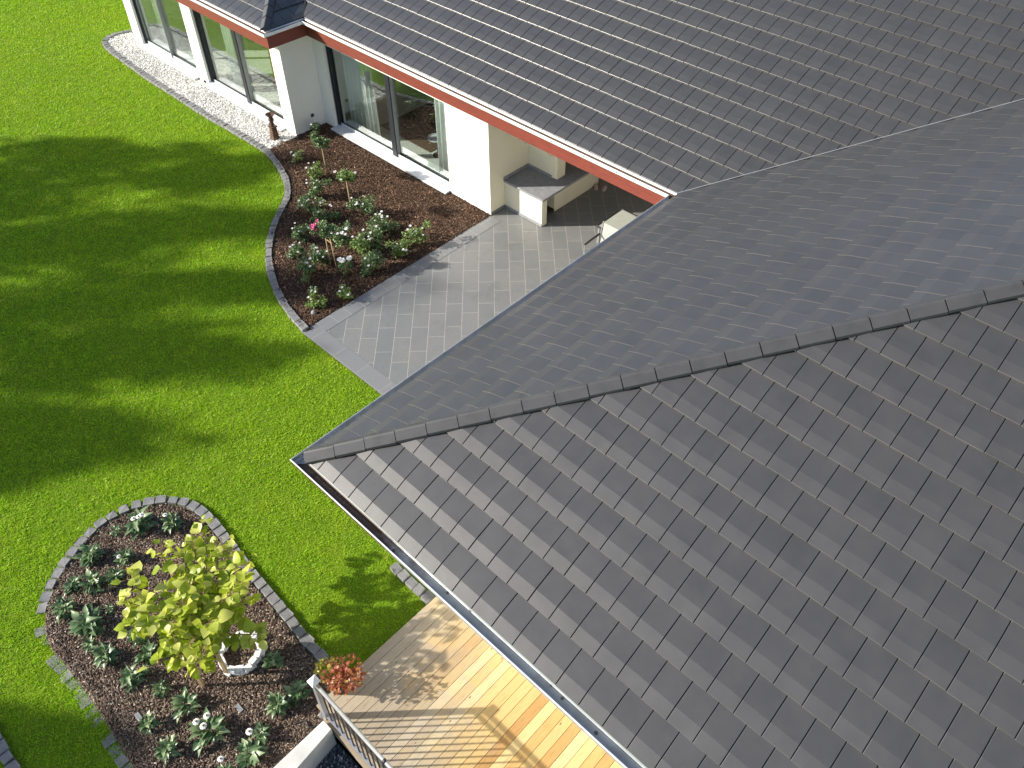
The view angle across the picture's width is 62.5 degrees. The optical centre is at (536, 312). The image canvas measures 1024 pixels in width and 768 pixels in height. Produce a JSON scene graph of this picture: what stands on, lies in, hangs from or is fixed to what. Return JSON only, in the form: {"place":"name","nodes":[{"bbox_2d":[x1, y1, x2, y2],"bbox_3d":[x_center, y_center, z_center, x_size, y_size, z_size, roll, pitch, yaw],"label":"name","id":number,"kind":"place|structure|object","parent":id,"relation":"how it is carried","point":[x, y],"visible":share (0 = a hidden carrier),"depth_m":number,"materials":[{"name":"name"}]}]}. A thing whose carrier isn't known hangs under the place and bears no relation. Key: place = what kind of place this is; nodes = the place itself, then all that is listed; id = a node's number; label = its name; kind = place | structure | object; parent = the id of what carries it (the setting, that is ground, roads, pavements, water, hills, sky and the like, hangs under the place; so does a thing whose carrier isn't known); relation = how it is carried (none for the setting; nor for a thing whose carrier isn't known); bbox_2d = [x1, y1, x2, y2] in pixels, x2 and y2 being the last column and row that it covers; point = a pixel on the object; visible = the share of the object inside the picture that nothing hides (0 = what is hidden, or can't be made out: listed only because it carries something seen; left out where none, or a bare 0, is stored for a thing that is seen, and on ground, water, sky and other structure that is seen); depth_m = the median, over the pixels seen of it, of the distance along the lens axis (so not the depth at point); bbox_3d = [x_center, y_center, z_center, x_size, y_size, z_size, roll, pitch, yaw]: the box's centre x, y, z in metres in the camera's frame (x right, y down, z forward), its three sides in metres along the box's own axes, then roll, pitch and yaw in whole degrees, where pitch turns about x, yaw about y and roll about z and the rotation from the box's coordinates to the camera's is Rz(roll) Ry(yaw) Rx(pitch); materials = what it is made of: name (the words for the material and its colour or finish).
{"place":"outdoors","nodes":[
{"label":"outdoors","id":0,"kind":"place"},
{"bbox_2d":[0,0,435,767],"bbox_3d":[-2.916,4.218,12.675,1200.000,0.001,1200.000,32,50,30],"label":"lawn","id":1,"kind":"structure","parent":0,"point":[266,518],"depth_m":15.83,"materials":[{"name":"plant"}]},
{"bbox_2d":[0,732,20,767],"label":"stone edging","id":2,"kind":"object","parent":1,"relation":"on","point":[7,758],"visible":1,"depth_m":10.86,"materials":[{"name":"stone"}]},
{"bbox_2d":[47,612,134,767],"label":"flower bed","id":3,"kind":"object","parent":1,"relation":"on","point":[91,699],"visible":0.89,"depth_m":11.32,"materials":[{"name":"soil"}]},
{"bbox_2d":[34,495,329,767],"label":"stone edging","id":4,"kind":"object","parent":1,"relation":"on","point":[305,639],"visible":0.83,"depth_m":12.59,"materials":[{"name":"stone"}]},
{"bbox_2d":[102,29,267,152],"bbox_3d":[-10.489,-6.449,24.424,1.231,0.131,9.654,-29,50,-29],"label":"stone edging","id":5,"kind":"object","parent":1,"relation":"on","point":[181,99],"visible":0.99,"depth_m":24.05,"materials":[{"name":"stone"}]},
{"bbox_2d":[44,504,331,767],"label":"bark mulch","id":6,"kind":"object","parent":1,"relation":"on","point":[226,699],"visible":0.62,"depth_m":11.68,"materials":[{"name":"brown wood"}]},
{"bbox_2d":[48,596,77,623],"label":"perennial plant","id":7,"kind":"object","parent":6,"relation":"on","point":[61,603],"visible":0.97,"depth_m":12.26,"materials":[{"name":"green plant"}]},
{"bbox_2d":[61,574,81,595],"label":"perennial plant","id":8,"kind":"object","parent":6,"relation":"on","point":[71,585],"visible":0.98,"depth_m":12.58,"materials":[{"name":"green plant"}]},
{"bbox_2d":[67,602,104,637],"bbox_3d":[-6.468,4.452,12.129,0.514,0.304,0.518,-9,43,-11],"label":"perennial plant","id":9,"kind":"object","parent":6,"relation":"on","point":[86,623],"visible":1,"depth_m":12.06,"materials":[{"name":"green plant"}]},
{"bbox_2d":[80,634,96,653],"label":"perennial plant","id":10,"kind":"object","parent":6,"relation":"on","point":[87,643],"visible":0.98,"depth_m":11.91,"materials":[{"name":"green plant"}]},
{"bbox_2d":[73,542,105,568],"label":"perennial plant","id":11,"kind":"object","parent":6,"relation":"on","point":[93,551],"visible":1,"depth_m":12.91,"materials":[{"name":"green plant"}]},
{"bbox_2d":[78,569,106,594],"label":"perennial plant","id":12,"kind":"object","parent":6,"relation":"on","point":[91,578],"visible":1,"depth_m":12.55,"materials":[{"name":"green plant"}]},
{"bbox_2d":[91,641,121,669],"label":"perennial plant","id":13,"kind":"object","parent":6,"relation":"on","point":[105,653],"visible":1,"depth_m":11.73,"materials":[{"name":"green plant"}]},
{"bbox_2d":[103,603,116,614],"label":"perennial plant","id":14,"kind":"object","parent":6,"relation":"on","point":[110,606],"visible":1,"depth_m":12.34,"materials":[{"name":"green plant"}]},
{"bbox_2d":[102,567,125,590],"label":"perennial plant","id":15,"kind":"object","parent":6,"relation":"on","point":[112,574],"visible":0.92,"depth_m":12.68,"materials":[{"name":"green plant"}]},
{"bbox_2d":[109,524,123,537],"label":"perennial plant","id":16,"kind":"object","parent":6,"relation":"on","point":[117,527],"visible":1,"depth_m":13.31,"materials":[{"name":"green plant"}]},
{"bbox_2d":[113,547,135,567],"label":"perennial plant","id":17,"kind":"object","parent":6,"relation":"on","point":[123,557],"visible":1,"depth_m":12.93,"materials":[{"name":"green plant"}]},
{"bbox_2d":[118,663,146,693],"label":"perennial plant","id":18,"kind":"object","parent":6,"relation":"on","point":[129,680],"visible":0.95,"depth_m":11.50,"materials":[{"name":"green plant"}]},
{"bbox_2d":[127,625,147,646],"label":"perennial plant","id":19,"kind":"object","parent":6,"relation":"on","point":[139,640],"visible":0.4,"depth_m":11.95,"materials":[{"name":"green plant"}]},
{"bbox_2d":[134,712,142,719],"bbox_3d":[-5.310,5.400,11.263,0.120,0.014,0.060,32,50,30],"label":"slate piece","id":20,"kind":"object","parent":6,"relation":"on","point":[137,715],"visible":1,"depth_m":11.26,"materials":[{"name":"stone"}]},
{"bbox_2d":[123,505,158,540],"bbox_3d":[-6.275,3.289,13.360,0.532,0.392,0.527,-16,45,-18],"label":"perennial plant","id":21,"kind":"object","parent":6,"relation":"on","point":[138,520],"visible":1,"depth_m":13.30,"materials":[{"name":"green plant"}]},
{"bbox_2d":[134,639,156,665],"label":"perennial plant","id":22,"kind":"object","parent":6,"relation":"on","point":[149,647],"visible":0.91,"depth_m":11.82,"materials":[{"name":"green plant"}]},
{"bbox_2d":[139,664,152,676],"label":"perennial plant","id":23,"kind":"object","parent":6,"relation":"on","point":[144,672],"visible":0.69,"depth_m":11.68,"materials":[{"name":"green plant"}]},
{"bbox_2d":[137,710,161,734],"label":"perennial plant","id":24,"kind":"object","parent":6,"relation":"on","point":[143,726],"visible":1,"depth_m":11.11,"materials":[{"name":"green plant"}]},
{"bbox_2d":[151,678,171,698],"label":"perennial plant","id":25,"kind":"object","parent":6,"relation":"on","point":[158,688],"visible":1,"depth_m":11.45,"materials":[{"name":"green plant"}]},
{"bbox_2d":[154,734,181,765],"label":"perennial plant","id":26,"kind":"object","parent":6,"relation":"on","point":[161,750],"visible":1,"depth_m":10.86,"materials":[{"name":"green plant"}]},
{"bbox_2d":[160,511,184,533],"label":"perennial plant","id":27,"kind":"object","parent":6,"relation":"on","point":[174,521],"visible":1,"depth_m":13.35,"materials":[{"name":"green plant"}]},
{"bbox_2d":[170,686,200,722],"bbox_3d":[-4.720,5.250,11.342,0.401,0.239,0.428,-19,45,-20],"label":"perennial plant","id":28,"kind":"object","parent":6,"relation":"on","point":[177,701],"visible":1,"depth_m":11.28,"materials":[{"name":"green plant"}]},
{"bbox_2d":[110,514,268,679],"bbox_3d":[-4.646,4.128,11.538,2.262,1.587,1.954,32,50,30],"label":"young tree","id":29,"kind":"object","parent":6,"relation":"on","point":[194,623],"visible":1,"depth_m":11.15,"materials":[{"name":"green plant"}]},
{"bbox_2d":[197,675,204,686],"bbox_3d":[-4.577,4.908,11.389,0.056,0.620,0.036,5,42,5],"label":"tree stake","id":30,"kind":"object","parent":6,"relation":"on","point":[200,682],"visible":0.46,"depth_m":11.49,"materials":[{"name":"beige wood"}]},
{"bbox_2d":[187,707,231,757],"bbox_3d":[-4.307,5.371,10.991,0.524,0.559,0.540,-21,46,-22],"label":"perennial plant","id":31,"kind":"object","parent":6,"relation":"on","point":[198,728],"visible":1,"depth_m":10.96,"materials":[{"name":"green plant"}]},
{"bbox_2d":[215,652,227,673],"bbox_3d":[-4.287,4.797,11.516,0.056,0.620,0.036,5,42,5],"label":"tree stake","id":32,"kind":"object","parent":6,"relation":"on","point":[221,662],"visible":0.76,"depth_m":11.47,"materials":[{"name":"beige wood"}]},
{"bbox_2d":[217,756,234,767],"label":"perennial plant","id":33,"kind":"object","parent":6,"relation":"on","point":[220,758],"visible":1,"depth_m":10.68,"materials":[{"name":"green plant"}]},
{"bbox_2d":[235,703,243,712],"bbox_3d":[-3.998,5.331,11.357,0.120,0.014,0.060,32,50,30],"label":"slate piece","id":34,"kind":"object","parent":6,"relation":"on","point":[238,707],"visible":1,"depth_m":11.35,"materials":[{"name":"stone"}]},
{"bbox_2d":[216,630,265,676],"bbox_3d":[-4.161,4.798,11.892,0.654,0.119,0.654,32,50,30],"label":"stone ring","id":35,"kind":"object","parent":6,"relation":"on","point":[253,661],"visible":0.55,"depth_m":11.75,"materials":[{"name":"white stone"}]},
{"bbox_2d":[235,737,268,767],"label":"perennial plant","id":36,"kind":"object","parent":6,"relation":"on","point":[252,747],"visible":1,"depth_m":10.86,"materials":[{"name":"green plant"}]},
{"bbox_2d":[246,721,270,746],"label":"perennial plant","id":37,"kind":"object","parent":6,"relation":"on","point":[262,735],"visible":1,"depth_m":11.01,"materials":[{"name":"green plant"}]},
{"bbox_2d":[261,646,284,668],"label":"perennial plant","id":38,"kind":"object","parent":6,"relation":"on","point":[271,658],"visible":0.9,"depth_m":11.74,"materials":[{"name":"green plant"}]},
{"bbox_2d":[264,689,292,718],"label":"perennial plant","id":39,"kind":"object","parent":6,"relation":"on","point":[278,703],"visible":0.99,"depth_m":11.25,"materials":[{"name":"green plant"}]},
{"bbox_2d":[284,679,312,708],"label":"perennial plant","id":40,"kind":"object","parent":6,"relation":"on","point":[294,691],"visible":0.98,"depth_m":11.39,"materials":[{"name":"green plant"}]},
{"bbox_2d":[294,721,317,727],"bbox_3d":[-3.028,5.472,11.197,0.376,0.037,0.082,10,43,10],"label":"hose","id":41,"kind":"object","parent":6,"relation":"on","point":[306,723],"visible":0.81,"depth_m":11.20,"materials":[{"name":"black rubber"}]},
{"bbox_2d":[110,38,294,145],"bbox_3d":[-10.098,-6.608,24.622,9.475,0.001,1.140,34,51,31],"label":"gravel strip","id":42,"kind":"object","parent":1,"relation":"on","point":[211,101],"visible":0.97,"depth_m":23.81,"materials":[{"name":"white gravel"}]},
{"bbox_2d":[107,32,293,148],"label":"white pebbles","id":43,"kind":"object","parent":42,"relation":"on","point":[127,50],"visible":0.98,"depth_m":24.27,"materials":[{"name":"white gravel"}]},
{"bbox_2d":[265,112,280,140],"bbox_3d":[-6.920,-4.868,22.173,0.336,0.740,0.250,32,50,30],"label":"garden pump","id":44,"kind":"object","parent":43,"relation":"on","point":[274,134],"visible":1,"depth_m":22.14,"materials":[{"name":"metal"}]},
{"bbox_2d":[263,150,308,331],"bbox_3d":[-5.901,-1.897,19.413,0.749,0.131,7.266,-11,43,-12],"label":"stone edging","id":45,"kind":"object","parent":1,"relation":"on","point":[287,308],"visible":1,"depth_m":18.79,"materials":[{"name":"stone"}]},
{"bbox_2d":[268,149,308,329],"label":"bark mulch","id":46,"kind":"object","parent":1,"relation":"on","point":[275,231],"visible":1,"depth_m":19.43,"materials":[{"name":"brown wood"}]},
{"bbox_2d":[283,135,297,141],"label":"divider slab","id":47,"kind":"structure","parent":1,"relation":"on","point":[290,138],"depth_m":22.38,"materials":[{"name":"concrete"}]},
{"bbox_2d":[269,122,490,329],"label":"bark mulch","id":48,"kind":"object","parent":1,"relation":"on","point":[342,154],"visible":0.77,"depth_m":19.84,"materials":[{"name":"brown wood"}]},
{"bbox_2d":[286,242,306,259],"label":"rose bush","id":49,"kind":"object","parent":48,"relation":"on","point":[296,250],"visible":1,"depth_m":18.39,"materials":[{"name":"green plant"}]},
{"bbox_2d":[290,149,302,162],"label":"rose bush","id":50,"kind":"object","parent":48,"relation":"on","point":[296,154],"visible":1,"depth_m":21.42,"materials":[{"name":"green plant"}]},
{"bbox_2d":[291,222,308,242],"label":"rose bush","id":51,"kind":"object","parent":48,"relation":"on","point":[299,231],"visible":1,"depth_m":18.85,"materials":[{"name":"green plant"}]},
{"bbox_2d":[294,256,316,282],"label":"rose bush","id":52,"kind":"object","parent":48,"relation":"on","point":[308,268],"visible":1,"depth_m":17.88,"materials":[{"name":"green plant"}]},
{"bbox_2d":[296,192,315,212],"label":"rose bush","id":53,"kind":"object","parent":48,"relation":"on","point":[302,201],"visible":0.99,"depth_m":19.67,"materials":[{"name":"green plant"}]},
{"bbox_2d":[305,161,323,180],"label":"rose bush","id":54,"kind":"object","parent":48,"relation":"on","point":[314,170],"visible":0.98,"depth_m":20.78,"materials":[{"name":"green plant"}]},
{"bbox_2d":[309,121,320,132],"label":"rose bush","id":55,"kind":"object","parent":48,"relation":"on","point":[315,125],"visible":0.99,"depth_m":22.36,"materials":[{"name":"green plant"}]},
{"bbox_2d":[305,286,327,308],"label":"rose bush","id":56,"kind":"object","parent":48,"relation":"on","point":[312,296],"visible":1,"depth_m":17.37,"materials":[{"name":"green plant"}]},
{"bbox_2d":[306,177,331,197],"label":"rose bush","id":57,"kind":"object","parent":48,"relation":"on","point":[315,185],"visible":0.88,"depth_m":20.17,"materials":[{"name":"green plant"}]},
{"bbox_2d":[308,244,330,265],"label":"rose bush","id":58,"kind":"object","parent":48,"relation":"on","point":[318,255],"visible":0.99,"depth_m":18.29,"materials":[{"name":"green plant"}]},
{"bbox_2d":[309,130,330,176],"bbox_3d":[-5.217,-3.784,20.557,0.588,1.298,0.442,32,50,30],"label":"standard rose","id":59,"kind":"object","parent":48,"relation":"on","point":[317,140],"visible":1,"depth_m":20.22,"materials":[{"name":"green plant"}]},
{"bbox_2d":[308,219,336,265],"bbox_3d":[-4.503,-1.440,18.038,0.628,1.187,0.500,32,50,30],"label":"standard rose","id":60,"kind":"object","parent":48,"relation":"on","point":[321,228],"visible":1,"depth_m":17.70,"materials":[{"name":"green plant"}]},
{"bbox_2d":[309,197,339,222],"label":"rose bush","id":61,"kind":"object","parent":48,"relation":"on","point":[319,213],"visible":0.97,"depth_m":19.52,"materials":[{"name":"green plant"}]},
{"bbox_2d":[326,238,336,268],"bbox_3d":[-4.396,-1.277,18.132,0.190,0.821,0.036,32,50,30],"label":"plant stake","id":62,"kind":"object","parent":48,"relation":"on","point":[332,251],"visible":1,"depth_m":18.01,"materials":[{"name":"brown wood"}]},
{"bbox_2d":[327,220,354,248],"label":"rose bush","id":63,"kind":"object","parent":48,"relation":"on","point":[341,238],"visible":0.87,"depth_m":18.74,"materials":[{"name":"green plant"}]},
{"bbox_2d":[336,284,352,299],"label":"rose bush","id":64,"kind":"object","parent":48,"relation":"on","point":[343,294],"visible":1,"depth_m":17.52,"materials":[{"name":"green plant"}]},
{"bbox_2d":[333,169,356,212],"bbox_3d":[-4.337,-2.790,19.518,0.520,1.222,0.516,-14,44,-16],"label":"standard rose","id":65,"kind":"object","parent":48,"relation":"on","point":[345,175],"visible":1,"depth_m":19.15,"materials":[{"name":"green plant"}]},
{"bbox_2d":[337,255,353,273],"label":"rose bush","id":66,"kind":"object","parent":48,"relation":"on","point":[346,265],"visible":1,"depth_m":18.05,"materials":[{"name":"green plant"}]},
{"bbox_2d":[348,233,370,256],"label":"rose bush","id":67,"kind":"object","parent":48,"relation":"on","point":[361,245],"visible":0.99,"depth_m":18.47,"materials":[{"name":"green plant"}]},
{"bbox_2d":[346,194,376,215],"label":"rose bush","id":68,"kind":"object","parent":48,"relation":"on","point":[365,205],"visible":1,"depth_m":19.60,"materials":[{"name":"green plant"}]},
{"bbox_2d":[359,219,383,250],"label":"rose bush","id":69,"kind":"object","parent":48,"relation":"on","point":[377,239],"visible":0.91,"depth_m":18.73,"materials":[{"name":"green plant"}]},
{"bbox_2d":[359,249,385,277],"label":"rose bush","id":70,"kind":"object","parent":48,"relation":"on","point":[369,258],"visible":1,"depth_m":18.09,"materials":[{"name":"green plant"}]},
{"bbox_2d":[364,210,399,236],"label":"rose bush","id":71,"kind":"object","parent":48,"relation":"on","point":[383,225],"visible":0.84,"depth_m":19.13,"materials":[{"name":"green plant"}]},
{"bbox_2d":[384,238,409,257],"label":"rose bush","id":72,"kind":"object","parent":48,"relation":"on","point":[398,249],"visible":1,"depth_m":18.53,"materials":[{"name":"green plant"}]},
{"bbox_2d":[401,219,431,247],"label":"rose bush","id":73,"kind":"object","parent":48,"relation":"on","point":[415,233],"visible":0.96,"depth_m":18.82,"materials":[{"name":"green plant"}]},
{"bbox_2d":[390,562,434,604],"bbox_3d":[-1.883,4.111,12.778,0.879,0.129,0.172,32,50,30],"label":"stone edging","id":74,"kind":"object","parent":1,"relation":"on","point":[409,581],"visible":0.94,"depth_m":12.73,"materials":[{"name":"stone"}]},
{"bbox_2d":[316,597,621,767],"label":"wooden deck","id":75,"kind":"structure","parent":1,"relation":"on","point":[444,686],"depth_m":11.21,"materials":[{"name":"beige wood"}]},
{"bbox_2d":[313,653,366,695],"bbox_3d":[-2.608,4.828,11.261,0.755,0.585,0.571,32,50,30],"label":"potted shrub","id":76,"kind":"object","parent":75,"relation":"on","point":[339,679],"visible":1,"depth_m":11.16,"materials":[{"name":"red plant"}]},
{"bbox_2d":[307,674,392,767],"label":"deck railing","id":77,"kind":"object","parent":75,"relation":"attached to","point":[320,693],"visible":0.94,"depth_m":10.41,"materials":[{"name":"white metal"}]},
{"bbox_2d":[304,178,653,391],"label":"patio","id":78,"kind":"structure","parent":1,"relation":"on","point":[406,329],"depth_m":18.01,"materials":[{"name":"stone"}]},
{"bbox_2d":[302,327,395,394],"bbox_3d":[-2.321,1.707,15.440,6.070,0.001,0.350,32,50,30],"label":"patio edging","id":79,"kind":"object","parent":78,"relation":"on","point":[362,369],"visible":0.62,"depth_m":16.28,"materials":[{"name":"stone"}]},
{"bbox_2d":[316,216,499,330],"bbox_3d":[-2.635,-0.952,18.398,0.340,0.001,5.088,31,50,29],"label":"patio edging","id":80,"kind":"object","parent":78,"relation":"on","point":[341,314],"visible":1,"depth_m":18.23,"materials":[{"name":"stone"}]},
{"bbox_2d":[503,142,598,226],"bbox_3d":[0.489,-3.802,19.578,1.236,2.727,2.340,32,50,30],"label":"masonry counter","id":81,"kind":"object","parent":78,"relation":"on","point":[541,186],"visible":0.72,"depth_m":19.68,"materials":[{"name":"white concrete"}]},
{"bbox_2d":[584,221,617,253],"bbox_3d":[1.438,-1.327,18.154,0.604,0.976,0.634,32,50,30],"label":"garden chair","id":82,"kind":"object","parent":78,"relation":"on","point":[608,231],"visible":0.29,"depth_m":18.15,"materials":[{"name":"grey fabric"}]},
{"bbox_2d":[596,208,637,242],"bbox_3d":[2.489,-1.302,18.328,2.380,0.720,0.920,32,50,30],"label":"garden table","id":83,"kind":"object","parent":78,"relation":"on","point":[620,218],"visible":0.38,"depth_m":18.61,"materials":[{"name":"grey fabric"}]},
{"bbox_2d":[123,0,1023,767],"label":"house","id":84,"kind":"structure","parent":1,"relation":"on","point":[713,456],"depth_m":9.81,"materials":[{"name":"grey tile"}]},
{"bbox_2d":[151,0,173,47],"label":"curtain","id":85,"kind":"object","parent":84,"relation":"hanging from","point":[159,23],"visible":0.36,"depth_m":25.91,"materials":[{"name":"white fabric"}]},
{"bbox_2d":[132,0,198,79],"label":"window","id":86,"kind":"structure","parent":84,"relation":"in","point":[170,58],"depth_m":25.65,"materials":[{"name":"grey metal"}]},
{"bbox_2d":[220,24,244,90],"bbox_3d":[-8.524,-7.364,23.576,0.500,2.430,0.114,32,50,30],"label":"curtain","id":87,"kind":"object","parent":84,"relation":"hanging from","point":[232,57],"visible":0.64,"depth_m":23.73,"materials":[{"name":"white fabric"}]},
{"bbox_2d":[192,10,285,130],"bbox_3d":[-8.108,-6.696,22.917,3.820,2.375,0.400,32,50,30],"label":"window","id":88,"kind":"structure","parent":84,"relation":"in","point":[247,102],"depth_m":23.52,"materials":[{"name":"white glass"}]},
{"bbox_2d":[267,48,277,90],"bbox_3d":[-7.346,-7.022,23.724,0.480,1.795,0.200,32,50,30],"label":"curtain","id":89,"kind":"object","parent":84,"relation":"on","point":[274,82],"depth_m":24.11,"materials":[{"name":"white fabric"}]},
{"bbox_2d":[341,53,380,138],"bbox_3d":[-4.535,-5.755,21.839,1.221,2.430,0.117,32,50,30],"label":"curtain","id":90,"kind":"object","parent":84,"relation":"hanging from","point":[361,94],"visible":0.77,"depth_m":21.94,"materials":[{"name":"white fabric"}]},
{"bbox_2d":[325,45,449,193],"bbox_3d":[-3.724,-4.869,20.941,4.520,2.375,0.400,32,50,30],"label":"window","id":91,"kind":"structure","parent":84,"relation":"in","point":[394,156],"depth_m":21.49,"materials":[{"name":"white glass"}]},
{"bbox_2d":[381,101,436,152],"bbox_3d":[-2.848,-5.066,22.940,2.000,0.012,1.900,32,50,30],"label":"rug","id":92,"kind":"object","parent":84,"relation":"on","point":[417,126],"visible":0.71,"depth_m":22.90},
{"bbox_2d":[428,133,437,157],"bbox_3d":[-2.532,-4.248,21.647,0.470,0.530,0.470,32,50,30],"label":"side table","id":93,"kind":"object","parent":84,"relation":"on","point":[432,137],"visible":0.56,"depth_m":21.53,"materials":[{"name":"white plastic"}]},
{"bbox_2d":[434,98,448,177],"bbox_3d":[-2.139,-4.273,20.220,0.680,2.430,0.117,32,50,30],"label":"curtain","id":94,"kind":"object","parent":84,"relation":"hanging from","point":[441,137],"visible":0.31,"depth_m":20.41,"materials":[{"name":"white fabric"}]},
{"bbox_2d":[317,743,359,767],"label":"gravel bed","id":95,"kind":"object","parent":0,"point":[340,753],"visible":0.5,"depth_m":11.10,"materials":[{"name":"black gravel"}]},
{"bbox_2d":[274,721,336,767],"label":"retaining wall","id":96,"kind":"structure","parent":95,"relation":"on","point":[315,746],"depth_m":10.83,"materials":[{"name":"concrete"}]}
]}

